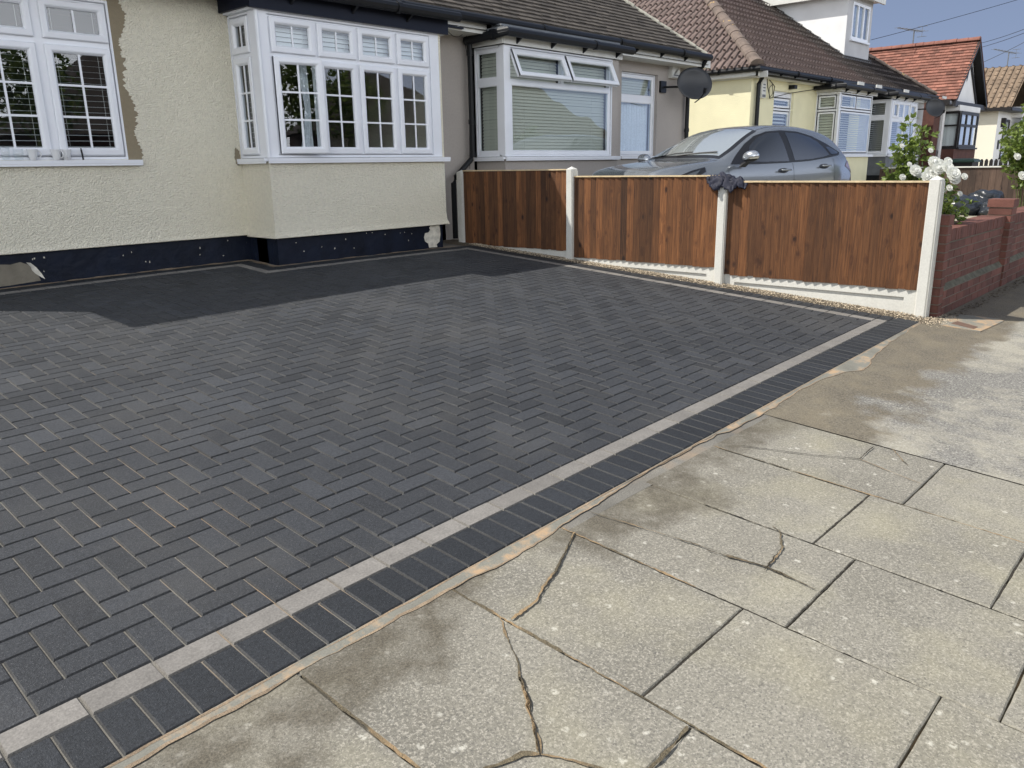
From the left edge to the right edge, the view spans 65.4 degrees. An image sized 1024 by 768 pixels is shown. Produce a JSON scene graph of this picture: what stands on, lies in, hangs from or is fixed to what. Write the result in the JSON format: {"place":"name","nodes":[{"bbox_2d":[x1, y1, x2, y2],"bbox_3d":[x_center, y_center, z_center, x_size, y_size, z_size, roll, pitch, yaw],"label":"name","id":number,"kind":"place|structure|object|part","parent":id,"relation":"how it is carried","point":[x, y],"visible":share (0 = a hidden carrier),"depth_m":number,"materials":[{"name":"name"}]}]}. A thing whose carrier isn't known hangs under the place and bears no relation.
{"place":"outdoors","nodes":[
{"label":"outdoors","id":0,"kind":"place"},
{"bbox_2d":[0,243,920,767],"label":"driveway","id":1,"kind":"structure","parent":0,"point":[228,487],"depth_m":3.89,"materials":[{"name":"grey stone"}]},
{"bbox_2d":[132,275,1023,767],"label":"pavement","id":2,"kind":"structure","parent":0,"point":[778,591],"depth_m":2.52,"materials":[{"name":"concrete"}]},
{"bbox_2d":[443,239,959,327],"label":"gravel","id":3,"kind":"structure","parent":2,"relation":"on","point":[728,285],"depth_m":7.92,"materials":[{"name":"beige gravel"}]},
{"bbox_2d":[940,314,1003,331],"bbox_3d":[3.922,-0.525,6.835,0.400,0.047,0.700,13,20,41],"label":"access cover","id":4,"kind":"object","parent":2,"relation":"on","point":[973,323],"visible":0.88,"depth_m":6.79,"materials":[{"name":"metal"}]},
{"bbox_2d":[949,279,1023,315],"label":"leaf litter","id":5,"kind":"object","parent":2,"relation":"on","point":[990,296],"visible":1,"depth_m":7.93,"materials":[{"name":"brown plant"}]},
{"bbox_2d":[455,214,976,239],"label":"garden paving","id":6,"kind":"structure","parent":0,"point":[970,216],"depth_m":16.70,"materials":[{"name":"grey concrete"}]},
{"bbox_2d":[591,125,850,180],"bbox_3d":[3.093,-2.982,11.650,4.188,1.519,2.276,-11,18,-32],"label":"parked car","id":7,"kind":"object","parent":6,"relation":"on","point":[767,153],"visible":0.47,"depth_m":11.04,"materials":[{"name":"grey paint"}]},
{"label":"side window","id":8,"kind":"part","parent":7,"relation":"part of","materials":[{"name":"grey glass"}]},
{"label":"side window","id":9,"kind":"part","parent":7,"relation":"part of","materials":[{"name":"grey glass"}]},
{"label":"side window","id":10,"kind":"part","parent":7,"relation":"part of","materials":[{"name":"grey glass"}]},
{"bbox_2d":[875,112,978,223],"bbox_3d":[3.919,-1.741,7.591,0.605,1.650,0.973,-9,17,-28],"label":"rose bush","id":11,"kind":"object","parent":6,"relation":"on","point":[907,170],"visible":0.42,"depth_m":7.59,"materials":[{"name":"green plant"}]},
{"bbox_2d":[879,166,1023,206],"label":"boundary fence","id":12,"kind":"object","parent":6,"relation":"on","point":[988,178],"visible":0.21,"depth_m":19.02,"materials":[{"name":"brown wood"}]},
{"bbox_2d":[950,194,981,214],"bbox_3d":[9.694,-3.874,17.194,0.859,0.435,0.874,13,20,41],"label":"refuse sack","id":13,"kind":"object","parent":6,"relation":"on","point":[974,207],"visible":0.3,"depth_m":16.89,"materials":[{"name":"black plastic"}]},
{"bbox_2d":[952,158,980,165],"bbox_3d":[13.542,-6.268,24.011,0.760,1.015,0.780,13,20,41],"label":"wheelie bin","id":14,"kind":"object","parent":6,"relation":"on","point":[965,162],"visible":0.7,"depth_m":23.64,"materials":[{"name":"green plastic"}]},
{"bbox_2d":[976,201,988,215],"bbox_3d":[10.225,-3.700,16.855,0.727,0.361,0.820,13,20,41],"label":"refuse sack","id":15,"kind":"object","parent":6,"relation":"on","point":[984,209],"visible":0.16,"depth_m":16.76,"materials":[{"name":"black plastic"}]},
{"bbox_2d":[968,189,1003,202],"bbox_3d":[10.412,-4.035,17.541,0.765,0.489,0.825,2,16,13],"label":"refuse sack","id":16,"kind":"object","parent":6,"relation":"on","point":[982,195],"visible":0.34,"depth_m":17.29,"materials":[{"name":"black plastic"}]},
{"bbox_2d":[998,103,1023,206],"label":"garden shrub","id":17,"kind":"object","parent":6,"relation":"on","point":[1013,154],"visible":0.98,"depth_m":11.79,"materials":[{"name":"green plant"}]},
{"bbox_2d":[777,418,1023,485],"bbox_3d":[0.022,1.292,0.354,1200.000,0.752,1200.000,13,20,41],"label":"ground","id":18,"kind":"structure","parent":0,"point":[895,450],"depth_m":4.08,"materials":[{"name":"grey concrete"}]},
{"bbox_2d":[0,0,463,288],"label":"bungalow","id":19,"kind":"object","parent":18,"relation":"on","point":[273,132],"visible":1,"depth_m":8.11,"materials":[{"name":"beige paint"}]},
{"bbox_2d":[26,149,41,159],"bbox_3d":[-4.177,-2.000,6.959,0.089,0.092,0.101,3,16,13],"label":"mug","id":20,"kind":"object","parent":19,"relation":"on","point":[32,154],"visible":1,"depth_m":6.93,"materials":[{"name":"white ceramic"}]},
{"bbox_2d":[50,149,63,159],"bbox_3d":[-4.045,-2.036,7.084,0.101,0.092,0.090,13,20,41],"label":"mug","id":21,"kind":"object","parent":19,"relation":"on","point":[56,154],"visible":1,"depth_m":7.06,"materials":[{"name":"white ceramic"}]},
{"bbox_2d":[61,149,70,159],"bbox_3d":[-3.987,-2.054,7.146,0.101,0.092,0.089,6,17,23],"label":"mug","id":22,"kind":"object","parent":19,"relation":"on","point":[67,154],"visible":1,"depth_m":7.12,"materials":[{"name":"white ceramic"}]},
{"bbox_2d":[0,0,142,166],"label":"window","id":23,"kind":"structure","parent":19,"relation":"in","point":[35,37],"depth_m":7.03,"materials":[{"name":"white plastic"}]},
{"bbox_2d":[227,11,266,163],"bbox_3d":[-2.644,-2.980,8.096,0.560,1.435,0.195,13,20,41],"label":"window","id":24,"kind":"structure","parent":19,"relation":"in","point":[240,56],"depth_m":8.10,"materials":[{"name":"white plastic"}]},
{"bbox_2d":[247,9,450,162],"bbox_3d":[-1.654,-3.180,8.764,0.274,1.435,2.500,13,20,41],"label":"bay window","id":25,"kind":"structure","parent":19,"relation":"in","point":[267,54],"depth_m":8.51,"materials":[{"name":"white plastic"}]},
{"bbox_2d":[440,0,713,239],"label":"bungalow","id":26,"kind":"object","parent":18,"relation":"on","point":[546,84],"visible":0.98,"depth_m":11.28,"materials":[{"name":"beige paint"}]},
{"bbox_2d":[474,44,505,160],"bbox_3d":[-0.288,-3.704,10.588,0.580,1.435,0.164,13,20,41],"label":"window","id":27,"kind":"structure","parent":26,"relation":"in","point":[492,151],"depth_m":10.65,"materials":[{"name":"white plastic"}]},
{"bbox_2d":[498,44,620,160],"bbox_3d":[0.784,-3.908,11.265,0.289,1.435,2.595,13,20,41],"label":"bay window","id":28,"kind":"structure","parent":26,"relation":"in","point":[560,141],"depth_m":11.15,"materials":[{"name":"white plastic"}]},
{"bbox_2d":[620,71,654,155],"bbox_3d":[2.072,-4.578,13.594,0.124,1.335,1.080,13,20,41],"label":"window","id":29,"kind":"structure","parent":26,"relation":"in","point":[633,106],"depth_m":13.69,"materials":[{"name":"white plastic"}]},
{"bbox_2d":[668,66,679,78],"bbox_3d":[2.851,-5.479,14.001,0.083,0.220,0.260,13,20,41],"label":"alarm box","id":30,"kind":"object","parent":26,"relation":"attached to","point":[673,72],"visible":0.81,"depth_m":13.94,"materials":[{"name":"white plastic"}]},
{"bbox_2d":[659,67,711,102],"bbox_3d":[3.012,-5.176,13.823,0.823,0.591,0.456,6,17,24],"label":"satellite dish","id":31,"kind":"object","parent":26,"relation":"attached to","point":[694,83],"visible":1,"depth_m":13.83,"materials":[{"name":"metal"}]},
{"bbox_2d":[456,167,944,317],"bbox_3d":[1.463,-1.554,8.712,5.808,1.611,0.110,13,20,41],"label":"garden fence","id":32,"kind":"object","parent":18,"relation":"on","point":[865,244],"visible":0.91,"depth_m":7.99,"materials":[{"name":"dark brown stained timber"},{"name":"cast concrete"}]},
{"bbox_2d":[706,171,747,192],"bbox_3d":[2.127,-1.940,7.945,0.489,0.341,0.234,13,20,41],"label":"jacket","id":33,"kind":"object","parent":32,"relation":"hanging from","point":[730,183],"visible":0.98,"depth_m":7.87,"materials":[{"name":"fabric"}]},
{"bbox_2d":[628,0,886,180],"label":"bungalow","id":34,"kind":"object","parent":18,"relation":"on","point":[747,44],"visible":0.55,"depth_m":18.06,"materials":[{"name":"yellow paint"}]},
{"bbox_2d":[759,78,766,98],"bbox_3d":[5.172,-6.120,16.459,0.084,0.420,0.200,13,20,41],"label":"alarm box","id":35,"kind":"object","parent":34,"relation":"attached to","point":[763,88],"visible":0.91,"depth_m":16.42,"materials":[{"name":"white plastic"}]},
{"bbox_2d":[772,91,791,125],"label":"window","id":36,"kind":"structure","parent":34,"relation":"in","point":[777,109],"depth_m":17.54,"materials":[{"name":"white plastic"}]},
{"bbox_2d":[814,92,839,143],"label":"window","id":37,"kind":"structure","parent":34,"relation":"in","point":[821,109],"depth_m":18.50,"materials":[{"name":"white plastic"}]},
{"bbox_2d":[836,92,872,156],"bbox_3d":[8.255,-6.216,19.218,0.173,1.435,2.390,13,20,41],"label":"bay window","id":38,"kind":"structure","parent":34,"relation":"in","point":[855,109],"depth_m":19.26,"materials":[{"name":"white plastic"}]},
{"bbox_2d":[751,0,946,182],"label":"bungalow","id":39,"kind":"object","parent":18,"relation":"on","point":[840,30],"visible":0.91,"depth_m":21.96,"materials":[{"name":"grey paint"}]},
{"bbox_2d":[867,99,891,156],"bbox_3d":[9.661,-6.739,21.038,0.560,1.435,0.154,13,20,41],"label":"window","id":40,"kind":"structure","parent":39,"relation":"in","point":[876,153],"depth_m":21.00,"materials":[{"name":"white plastic"}]},
{"bbox_2d":[887,99,917,156],"bbox_3d":[10.649,-6.944,21.722,0.154,1.435,2.370,13,20,41],"label":"bay window","id":41,"kind":"structure","parent":39,"relation":"in","point":[898,103],"depth_m":21.55,"materials":[{"name":"white plastic"}]},
{"bbox_2d":[918,98,944,118],"bbox_3d":[12.305,-8.122,23.492,0.823,0.591,0.456,6,17,24],"label":"satellite dish","id":42,"kind":"object","parent":39,"relation":"attached to","point":[935,107],"visible":0.96,"depth_m":23.50,"materials":[{"name":"metal"}]},
{"bbox_2d":[872,0,1015,39],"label":"overhead wire","id":43,"kind":"object","parent":39,"relation":"attached to","point":[944,20],"visible":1,"depth_m":23.16,"materials":[{"name":"black plastic"}]},
{"bbox_2d":[869,36,987,166],"bbox_3d":[10.341,-9.807,30.166,12.610,4.897,4.470,13,20,41],"label":"bungalow","id":44,"kind":"object","parent":18,"relation":"on","point":[953,70],"visible":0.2,"depth_m":25.99,"materials":[{"name":"red tile"}]},
{"bbox_2d":[897,26,924,42],"bbox_3d":[13.384,-11.717,26.905,1.328,0.702,0.356,-7,16,-20],"label":"television aerial","id":45,"kind":"object","parent":44,"relation":"on","point":[914,31],"visible":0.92,"depth_m":26.92,"materials":[{"name":"silver metal"}]},
{"bbox_2d":[941,111,960,148],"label":"window","id":46,"kind":"structure","parent":44,"relation":"in","point":[951,121],"depth_m":25.77,"materials":[{"name":"black"}]},
{"bbox_2d":[954,111,979,148],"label":"bay window","id":47,"kind":"structure","parent":44,"relation":"in","point":[968,127],"depth_m":26.45,"materials":[{"name":"black"}]},
{"bbox_2d":[929,198,1023,316],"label":"brick wall","id":48,"kind":"structure","parent":18,"relation":"on","point":[978,256],"depth_m":7.81,"materials":[{"name":"brown brick"}]},
{"bbox_2d":[978,159,1010,165],"bbox_3d":[14.494,-6.783,25.889,3.500,0.985,0.060,13,20,41],"label":"picket fence","id":49,"kind":"object","parent":18,"relation":"on","point":[990,162],"visible":0.08,"depth_m":25.18,"materials":[{"name":"black"}]},
{"bbox_2d":[974,65,1023,165],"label":"bungalow","id":50,"kind":"object","parent":18,"relation":"on","point":[1005,90],"visible":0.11,"depth_m":30.92,"materials":[{"name":"beige paint"}]},
{"bbox_2d":[1000,118,1006,126],"bbox_3d":[19.053,-10.131,30.904,0.160,0.340,0.140,13,20,41],"label":"wall lantern","id":51,"kind":"object","parent":50,"relation":"attached to","point":[1004,120],"depth_m":30.85,"materials":[{"name":"black metal"}]},
{"bbox_2d":[998,120,1009,158],"bbox_3d":[19.573,-9.705,31.662,0.100,1.500,1.020,13,20,41],"label":"door","id":52,"kind":"structure","parent":50,"relation":"in","point":[1008,121],"depth_m":31.66,"materials":[{"name":"white"}]},
{"bbox_2d":[991,49,1019,65],"bbox_3d":[19.895,-13.090,32.317,1.812,0.973,0.376,-9,17,-28],"label":"television aerial","id":53,"kind":"object","parent":50,"relation":"attached to","point":[1008,53],"visible":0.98,"depth_m":32.38,"materials":[{"name":"silver metal"}]},
{"bbox_2d":[869,0,1023,67],"label":"sky","id":54,"kind":"structure","parent":0,"point":[1005,19],"materials":[{"name":"blue"}]}
]}

